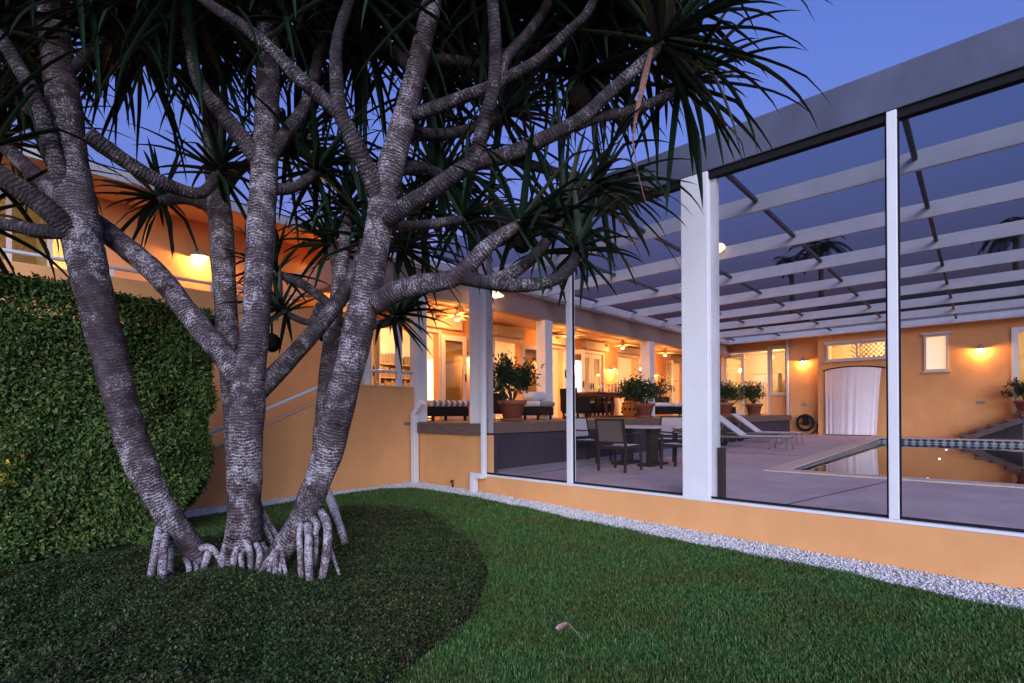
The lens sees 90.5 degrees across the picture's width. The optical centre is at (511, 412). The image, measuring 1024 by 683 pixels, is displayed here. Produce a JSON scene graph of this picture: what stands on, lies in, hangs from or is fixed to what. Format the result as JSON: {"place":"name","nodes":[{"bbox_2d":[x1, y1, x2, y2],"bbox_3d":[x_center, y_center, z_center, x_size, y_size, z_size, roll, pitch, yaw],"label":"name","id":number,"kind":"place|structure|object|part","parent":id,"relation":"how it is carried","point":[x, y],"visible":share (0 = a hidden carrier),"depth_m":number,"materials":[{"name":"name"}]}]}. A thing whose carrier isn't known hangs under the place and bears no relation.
{"place":"outdoors","nodes":[
{"label":"outdoors","id":0,"kind":"place"},
{"bbox_2d":[493,393,506,413],"bbox_3d":[-0.453,-0.258,12.476,0.687,0.861,0.680,0,0,3],"label":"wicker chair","id":1,"kind":"object","parent":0,"point":[496,408],"visible":0.12,"depth_m":12.13,"materials":[{"name":"brown wicker"}]},
{"bbox_2d":[0,415,1023,682],"bbox_3d":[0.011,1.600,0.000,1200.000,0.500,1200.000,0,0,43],"label":"ground","id":2,"kind":"structure","parent":0,"point":[112,549],"depth_m":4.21,"materials":[{"name":"green plant"}]},
{"bbox_2d":[0,266,219,566],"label":"clipped hedge","id":3,"kind":"object","parent":2,"relation":"on","point":[66,487],"visible":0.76,"depth_m":4.95,"materials":[{"name":"green plant"}]},
{"bbox_2d":[0,502,495,682],"bbox_3d":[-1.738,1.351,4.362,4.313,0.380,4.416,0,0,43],"label":"ground cover","id":4,"kind":"object","parent":2,"relation":"on","point":[137,605],"visible":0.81,"depth_m":3.31,"materials":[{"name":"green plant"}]},
{"bbox_2d":[0,0,301,585],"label":"pandanus tree","id":5,"kind":"object","parent":4,"relation":"on","point":[40,91],"visible":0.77,"depth_m":4.25,"materials":[{"name":"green plant"}]},
{"bbox_2d":[0,2,375,467],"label":"pandanus tree","id":6,"kind":"object","parent":4,"relation":"on","point":[216,207],"visible":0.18,"depth_m":5.41,"materials":[{"name":"green plant"}]},
{"bbox_2d":[0,0,480,574],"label":"pandanus tree","id":7,"kind":"object","parent":4,"relation":"on","point":[252,378],"visible":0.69,"depth_m":4.48,"materials":[{"name":"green plant"}]},
{"bbox_2d":[216,129,451,544],"bbox_3d":[-1.879,-0.770,5.354,2.667,4.330,1.446,0,0,21],"label":"pandanus tree","id":8,"kind":"object","parent":4,"relation":"on","point":[329,339],"visible":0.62,"depth_m":5.19,"materials":[{"name":"green plant"}]},
{"bbox_2d":[51,0,834,586],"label":"pandanus tree","id":9,"kind":"object","parent":4,"relation":"on","point":[483,48],"visible":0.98,"depth_m":4.18,"materials":[{"name":"green plant"}]},
{"bbox_2d":[134,385,413,510],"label":"stair wall","id":10,"kind":"structure","parent":2,"relation":"on","point":[377,451],"depth_m":8.90,"materials":[{"name":"paint"}]},
{"bbox_2d":[208,369,412,434],"bbox_3d":[-3.770,0.182,7.951,0.055,1.940,5.412,0,0,43],"label":"handrail","id":11,"kind":"object","parent":10,"relation":"on","point":[219,429],"visible":0.22,"depth_m":8.25,"materials":[{"name":"white metal"}]},
{"bbox_2d":[419,433,493,492],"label":"veranda base wall","id":12,"kind":"structure","parent":2,"relation":"on","point":[445,459],"depth_m":9.14,"materials":[{"name":"paint"}]},
{"bbox_2d":[411,400,424,481],"bbox_3d":[-1.788,0.575,9.694,0.320,1.615,0.124,0,0,43],"label":"downspout","id":13,"kind":"object","parent":12,"relation":"attached to","point":[418,408],"visible":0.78,"depth_m":9.71,"materials":[{"name":"white paint"}]},
{"bbox_2d":[0,142,1023,444],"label":"house","id":14,"kind":"structure","parent":2,"relation":"on","point":[448,346],"depth_m":15.15,"materials":[{"name":"paint"}]},
{"bbox_2d":[0,190,52,266],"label":"window","id":15,"kind":"structure","parent":14,"relation":"in","point":[8,211],"depth_m":7.52,"materials":[{"name":"glass"}]},
{"bbox_2d":[2,248,347,306],"bbox_3d":[-7.423,-2.068,5.802,0.053,0.178,12.500,0,0,43],"label":"parapet rail","id":16,"kind":"object","parent":14,"relation":"on","point":[37,255],"visible":0.34,"depth_m":7.55,"materials":[{"name":"white metal"}]},
{"bbox_2d":[191,248,209,259],"bbox_3d":[-5.696,-2.930,9.278,0.295,0.187,0.300,0,0,43],"label":"wall lamp","id":17,"kind":"object","parent":14,"relation":"attached to","point":[202,255],"visible":0.99,"depth_m":9.27,"materials":[{"name":"silver metal"}]},
{"bbox_2d":[370,329,380,384],"bbox_3d":[-2.940,-0.865,10.912,0.136,2.090,0.625,0,0,3],"label":"door","id":18,"kind":"structure","parent":14,"relation":"in","point":[372,374],"depth_m":11.10,"materials":[{"name":"paint"}]},
{"bbox_2d":[381,363,409,382],"bbox_3d":[-3.331,-0.592,14.619,0.340,1.570,1.560,0,0,43],"label":"bookcase","id":19,"kind":"object","parent":14,"relation":"in","point":[405,367],"visible":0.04,"depth_m":14.63,"materials":[{"name":"brown wood"}]},
{"bbox_2d":[388,353,391,363],"bbox_3d":[-3.503,-1.525,14.395,0.200,0.292,0.080,0,0,43],"label":"book","id":20,"kind":"object","parent":19,"relation":"on","point":[390,358],"visible":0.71,"depth_m":14.33,"materials":[{"name":"paper"}]},
{"bbox_2d":[427,359,433,418],"bbox_3d":[-2.143,-0.625,13.769,0.240,1.620,0.240,0,0,43],"label":"floor lamp","id":21,"kind":"object","parent":14,"relation":"in","point":[430,382],"visible":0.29,"depth_m":13.68,"materials":[{"name":"white"}]},
{"bbox_2d":[434,307,468,320],"bbox_3d":[-1.276,-2.304,11.945,1.182,0.315,1.124,0,0,14],"label":"ceiling fan","id":22,"kind":"object","parent":14,"relation":"hanging from","point":[459,316],"visible":0.97,"depth_m":11.86,"materials":[{"name":"paint"}]},
{"bbox_2d":[440,334,466,419],"bbox_3d":[-1.456,-0.885,12.767,0.783,2.110,0.132,0,0,-42],"label":"door","id":23,"kind":"structure","parent":14,"relation":"in","point":[443,337],"depth_m":12.73,"materials":[{"name":"paint"}]},
{"bbox_2d":[492,291,503,297],"bbox_3d":[-0.389,-2.649,10.928,0.376,0.384,0.544,0,0,-21],"label":"gooseneck lamp","id":24,"kind":"object","parent":14,"relation":"attached to","point":[499,293],"visible":0.48,"depth_m":10.81,"materials":[{"name":"white glass"}]},
{"bbox_2d":[521,344,536,417],"bbox_3d":[0.608,-0.919,14.979,0.045,2.150,0.837,0,0,50],"label":"door","id":25,"kind":"structure","parent":14,"relation":"in","point":[531,347],"depth_m":14.75,"materials":[{"name":"paint"}]},
{"bbox_2d":[552,334,587,338],"bbox_3d":[1.721,-2.324,15.173,1.182,0.315,1.124,0,0,43],"label":"ceiling fan","id":26,"kind":"object","parent":14,"relation":"hanging from","point":[565,335],"visible":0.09,"depth_m":15.04,"materials":[{"name":"paint"}]},
{"bbox_2d":[564,350,584,416],"bbox_3d":[2.001,-0.929,16.204,0.666,2.150,0.135,0,0,1],"label":"door","id":27,"kind":"structure","parent":14,"relation":"in","point":[582,352],"depth_m":16.18,"materials":[{"name":"paint"}]},
{"bbox_2d":[585,353,591,416],"bbox_3d":[2.522,-0.937,17.301,0.130,2.160,0.600,0,0,43],"label":"door","id":28,"kind":"structure","parent":14,"relation":"in","point":[588,356],"depth_m":17.44,"materials":[{"name":"paint"}]},
{"bbox_2d":[591,354,601,415],"bbox_3d":[2.945,-0.940,17.761,0.130,2.160,0.610,0,0,43],"label":"door","id":29,"kind":"structure","parent":14,"relation":"in","point":[593,356],"depth_m":17.61,"materials":[{"name":"paint"}]},
{"bbox_2d":[404,415,791,472],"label":"veranda deck","id":30,"kind":"structure","parent":14,"relation":"attached to","point":[467,427],"depth_m":10.19,"materials":[{"name":"grey concrete"}]},
{"bbox_2d":[427,400,469,420],"bbox_3d":[-1.594,-0.039,11.187,0.860,0.440,1.120,0,0,43],"label":"daybed","id":31,"kind":"object","parent":30,"relation":"on","point":[445,408],"visible":0.73,"depth_m":10.83,"materials":[{"name":"wicker"}]},
{"bbox_2d":[493,349,542,420],"bbox_3d":[-0.011,-0.536,10.206,1.245,1.413,1.060,0,0,-17],"label":"potted shrub","id":32,"kind":"object","parent":30,"relation":"on","point":[517,373],"visible":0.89,"depth_m":10.00,"materials":[{"name":"green plant"}]},
{"bbox_2d":[522,400,554,419],"bbox_3d":[0.457,-0.053,12.085,0.860,0.440,1.120,0,0,23],"label":"daybed","id":33,"kind":"object","parent":30,"relation":"on","point":[541,405],"visible":0.6,"depth_m":11.57,"materials":[{"name":"wicker"}]},
{"bbox_2d":[524,392,546,400],"bbox_3d":[0.556,-0.385,12.196,0.360,0.220,0.560,0,0,43],"label":"pillow","id":34,"kind":"object","parent":33,"relation":"on","point":[532,395],"visible":0.86,"depth_m":12.02,"materials":[{"name":"white fabric"}]},
{"bbox_2d":[560,388,590,417],"bbox_3d":[1.833,-0.273,14.836,0.680,0.861,0.687,0,0,43],"label":"wicker chair","id":35,"kind":"object","parent":30,"relation":"on","point":[580,403],"visible":0.62,"depth_m":14.68,"materials":[{"name":"brown wicker"}]},
{"bbox_2d":[577,391,596,416],"bbox_3d":[2.278,-0.276,16.388,0.687,0.861,0.680,0,0,43],"label":"wicker chair","id":36,"kind":"object","parent":30,"relation":"on","point":[593,401],"visible":0.22,"depth_m":16.31,"materials":[{"name":"brown wicker"}]},
{"bbox_2d":[589,397,610,416],"bbox_3d":[2.956,-0.281,17.124,0.687,0.861,0.680,0,0,43],"label":"wicker chair","id":37,"kind":"object","parent":30,"relation":"on","point":[600,405],"visible":0.38,"depth_m":16.76,"materials":[{"name":"brown wicker"}]},
{"bbox_2d":[577,392,626,416],"bbox_3d":[3.116,-0.236,16.229,0.960,0.770,2.900,0,0,43],"label":"dining table","id":38,"kind":"object","parent":30,"relation":"on","point":[606,395],"visible":0.61,"depth_m":15.83,"materials":[{"name":"red wood"}]},
{"bbox_2d":[621,398,637,417],"bbox_3d":[3.544,-0.185,15.274,0.556,0.661,0.554,0,0,43],"label":"spotted stool","id":39,"kind":"object","parent":30,"relation":"on","point":[629,410],"visible":0.78,"depth_m":15.10,"materials":[{"name":"orange ceramic"}]},
{"bbox_2d":[612,369,677,417],"bbox_3d":[3.500,-0.553,13.937,1.749,1.398,1.691,0,0,43],"label":"potted shrub","id":40,"kind":"object","parent":30,"relation":"on","point":[641,406],"visible":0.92,"depth_m":13.74,"materials":[{"name":"green plant"}]},
{"bbox_2d":[655,396,681,413],"bbox_3d":[5.399,-0.267,18.000,0.880,0.640,2.200,0,0,43],"label":"outdoor sofa","id":41,"kind":"object","parent":30,"relation":"on","point":[660,407],"visible":0.56,"depth_m":17.48,"materials":[{"name":"wicker"}]},
{"bbox_2d":[731,407,735,413],"bbox_3d":[7.703,-0.083,19.142,0.800,0.280,1.900,0,0,43],"label":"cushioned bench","id":42,"kind":"object","parent":30,"relation":"on","point":[733,411],"visible":0.2,"depth_m":19.36,"materials":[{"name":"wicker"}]},
{"bbox_2d":[720,380,753,415],"bbox_3d":[7.692,-0.540,18.242,1.820,1.316,1.421,0,0,24],"label":"potted shrub","id":43,"kind":"object","parent":30,"relation":"on","point":[725,409],"visible":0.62,"depth_m":18.02,"materials":[{"name":"green plant"}]},
{"bbox_2d":[739,381,765,414],"bbox_3d":[9.125,-0.574,19.309,1.041,1.363,1.197,0,0,43],"label":"potted shrub","id":44,"kind":"object","parent":30,"relation":"on","point":[753,408],"visible":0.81,"depth_m":19.08,"materials":[{"name":"green plant"}]},
{"bbox_2d":[607,340,639,348],"bbox_3d":[3.804,-2.339,17.462,1.182,0.315,1.124,0,0,14],"label":"ceiling fan","id":45,"kind":"object","parent":14,"relation":"hanging from","point":[622,345],"visible":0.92,"depth_m":17.38,"materials":[{"name":"paint"}]},
{"bbox_2d":[637,359,640,391],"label":"door","id":46,"kind":"structure","parent":14,"relation":"in","point":[639,360],"depth_m":19.69,"materials":[{"name":"paint"}]},
{"bbox_2d":[655,348,679,355],"bbox_3d":[5.972,-2.353,19.816,1.182,0.315,1.124,0,0,14],"label":"ceiling fan","id":47,"kind":"object","parent":14,"relation":"hanging from","point":[665,353],"visible":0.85,"depth_m":19.71,"materials":[{"name":"paint"}]},
{"bbox_2d":[667,360,673,414],"bbox_3d":[6.639,-1.030,21.286,0.136,2.290,0.694,0,0,1],"label":"door","id":48,"kind":"structure","parent":14,"relation":"in","point":[671,361],"depth_m":21.04,"materials":[{"name":"paint"}]},
{"bbox_2d":[724,354,744,414],"bbox_3d":[9.667,-1.221,22.125,0.860,2.630,0.045,0,0,43],"label":"door","id":49,"kind":"structure","parent":14,"relation":"in","point":[741,412],"depth_m":21.89,"materials":[{"name":"paint"}]},
{"bbox_2d":[753,373,781,414],"bbox_3d":[11.955,-0.862,23.766,1.100,1.900,0.630,0,0,43],"label":"door frame","id":50,"kind":"object","parent":14,"relation":"on","point":[758,378],"visible":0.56,"depth_m":23.56,"materials":[{"name":"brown wood"}]},
{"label":"door","id":51,"kind":"part","parent":50,"relation":"part of","materials":[{"name":"paint"}]},
{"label":"door","id":52,"kind":"part","parent":50,"relation":"part of","materials":[{"name":"paint"}]},
{"bbox_2d":[767,345,785,395],"bbox_3d":[10.927,-1.720,20.854,0.800,2.030,0.100,0,0,43],"label":"window","id":53,"kind":"structure","parent":14,"relation":"in","point":[784,346],"depth_m":20.95,"materials":[{"name":"paint"}]},
{"bbox_2d":[796,414,817,433],"bbox_3d":[11.566,0.447,19.890,0.778,0.802,0.272,0,0,43],"label":"garden hose","id":54,"kind":"object","parent":14,"relation":"attached to","point":[806,417],"visible":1,"depth_m":19.84,"materials":[{"name":"black rubber"}]},
{"bbox_2d":[823,365,885,434],"bbox_3d":[12.448,-0.449,18.554,1.931,2.507,0.406,0,0,43],"label":"curtain","id":55,"kind":"object","parent":14,"relation":"hanging from","point":[865,414],"visible":0.94,"depth_m":18.46,"materials":[{"name":"white fabric"}]},
{"bbox_2d":[824,338,885,362],"bbox_3d":[12.644,-2.277,18.678,2.000,0.760,0.230,0,0,43],"label":"window","id":56,"kind":"structure","parent":14,"relation":"in","point":[858,358],"depth_m":18.56,"materials":[{"name":"glass"}]},
{"bbox_2d":[921,331,950,372],"bbox_3d":[14.285,-2.023,17.107,0.780,1.350,0.140,0,0,43],"label":"window","id":57,"kind":"structure","parent":14,"relation":"in","point":[933,350],"depth_m":17.13,"materials":[{"name":"glass"}]},
{"bbox_2d":[1011,327,1023,412],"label":"door","id":58,"kind":"structure","parent":14,"relation":"in","point":[1014,359],"depth_m":15.80,"materials":[{"name":"white paint"}]},
{"bbox_2d":[555,622,581,638],"bbox_3d":[0.362,1.370,3.179,0.079,0.051,0.214,0,0,-30],"label":"fallen leaf","id":59,"kind":"object","parent":2,"relation":"on","point":[561,626],"visible":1,"depth_m":3.25,"materials":[{"name":"plant"}]},
{"bbox_2d":[484,474,1023,589],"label":"knee wall","id":60,"kind":"structure","parent":2,"relation":"on","point":[987,556],"depth_m":5.21,"materials":[{"name":"paint"}]},
{"bbox_2d":[429,17,1023,532],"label":"screen enclosure","id":61,"kind":"object","parent":60,"relation":"on","point":[891,199],"visible":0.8,"depth_m":6.69,"materials":[{"name":"grey paint"}]},
{"bbox_2d":[470,261,486,492],"bbox_3d":[-0.579,-0.691,8.540,0.275,4.250,0.148,0,0,43],"label":"downspout","id":62,"kind":"object","parent":61,"relation":"attached to","point":[475,477],"visible":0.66,"depth_m":8.48,"materials":[{"name":"white paint"}]},
{"bbox_2d":[719,243,724,252],"bbox_3d":[3.870,-3.076,9.510,0.253,0.187,0.153,0,0,43],"label":"cage lamp","id":63,"kind":"object","parent":61,"relation":"attached to","point":[721,247],"visible":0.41,"depth_m":9.43,"materials":[{"name":"white glass"}]},
{"bbox_2d":[1,0,1023,398],"label":"sky","id":64,"kind":"structure","parent":0,"point":[847,41],"materials":[{"name":"blue"}]},
{"bbox_2d":[184,481,1023,608],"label":"gravel","id":65,"kind":"structure","parent":0,"point":[629,522],"depth_m":5.38,"materials":[{"name":"white gravel"}]},
{"bbox_2d":[498,434,1023,528],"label":"pool deck","id":66,"kind":"structure","parent":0,"point":[748,448],"depth_m":7.10,"materials":[{"name":"concrete"}]},
{"bbox_2d":[575,417,611,462],"bbox_3d":[1.657,0.555,10.644,0.673,0.925,0.580,0,0,43],"label":"patio chair","id":67,"kind":"object","parent":66,"relation":"on","point":[581,424],"visible":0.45,"depth_m":10.77,"materials":[{"name":"grey fabric"}]},
{"bbox_2d":[595,418,642,472],"bbox_3d":[1.888,0.561,8.985,0.580,0.925,0.673,0,0,43],"label":"patio chair","id":68,"kind":"object","parent":66,"relation":"on","point":[614,424],"visible":0.93,"depth_m":8.82,"materials":[{"name":"grey fabric"}]},
{"bbox_2d":[611,425,676,466],"bbox_3d":[2.496,0.635,9.940,1.100,0.750,1.040,0,0,43],"label":"patio table","id":69,"kind":"object","parent":66,"relation":"on","point":[652,433],"visible":0.77,"depth_m":9.72,"materials":[{"name":"grey stone"}]},
{"bbox_2d":[658,416,681,461],"bbox_3d":[3.273,0.536,10.712,0.580,0.925,0.673,0,0,41],"label":"patio chair","id":70,"kind":"object","parent":66,"relation":"on","point":[667,420],"visible":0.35,"depth_m":10.90,"materials":[{"name":"brown metal"}]},
{"bbox_2d":[659,430,681,468],"bbox_3d":[3.079,0.545,9.061,0.673,0.925,0.580,0,0,45],"label":"patio chair","id":71,"kind":"object","parent":66,"relation":"on","point":[675,444],"visible":0.41,"depth_m":9.08,"materials":[{"name":"brown metal"}]},
{"bbox_2d":[520,452,884,503],"bbox_3d":[3.843,0.994,9.181,5.006,0.055,6.506,0,0,43],"label":"deck joint","id":72,"kind":"object","parent":66,"relation":"on","point":[755,453],"visible":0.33,"depth_m":6.96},
{"bbox_2d":[720,415,793,449],"bbox_3d":[6.358,0.501,13.588,2.000,0.892,0.720,0,0,43],"label":"sun lounger","id":73,"kind":"object","parent":66,"relation":"on","point":[738,432],"visible":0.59,"depth_m":13.64,"materials":[{"name":"grey metal"}]},
{"bbox_2d":[727,414,803,443],"bbox_3d":[7.695,0.474,15.483,2.000,0.892,0.720,0,0,43],"label":"sun lounger","id":74,"kind":"object","parent":66,"relation":"on","point":[741,419],"visible":0.77,"depth_m":15.64,"materials":[{"name":"grey metal"}]},
{"bbox_2d":[763,437,1023,488],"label":"pool coping","id":75,"kind":"object","parent":66,"relation":"on","point":[787,467],"visible":0.94,"depth_m":8.49,"materials":[{"name":"stone"}]},
{"bbox_2d":[959,413,1023,440],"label":"pool steps","id":76,"kind":"structure","parent":66,"relation":"on","point":[1015,427],"depth_m":15.76,"materials":[{"name":"grey concrete"}]},
{"bbox_2d":[1000,378,1023,412],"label":"potted shrub","id":77,"kind":"object","parent":76,"relation":"on","point":[1019,405],"visible":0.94,"depth_m":15.41,"materials":[{"name":"green plant"}]},
{"bbox_2d":[798,442,1023,483],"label":"pool water","id":78,"kind":"structure","parent":0,"point":[989,461],"depth_m":10.21,"materials":[{"name":"brown liquid"}]},
{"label":"pool basin","id":79,"kind":"structure","parent":0,"visible":0},
{"bbox_2d":[793,439,1023,469],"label":"pool tile band","id":80,"kind":"object","parent":79,"relation":"attached to","point":[935,442],"visible":0.11,"depth_m":15.23,"materials":[{"name":"blue tile"}]}
]}

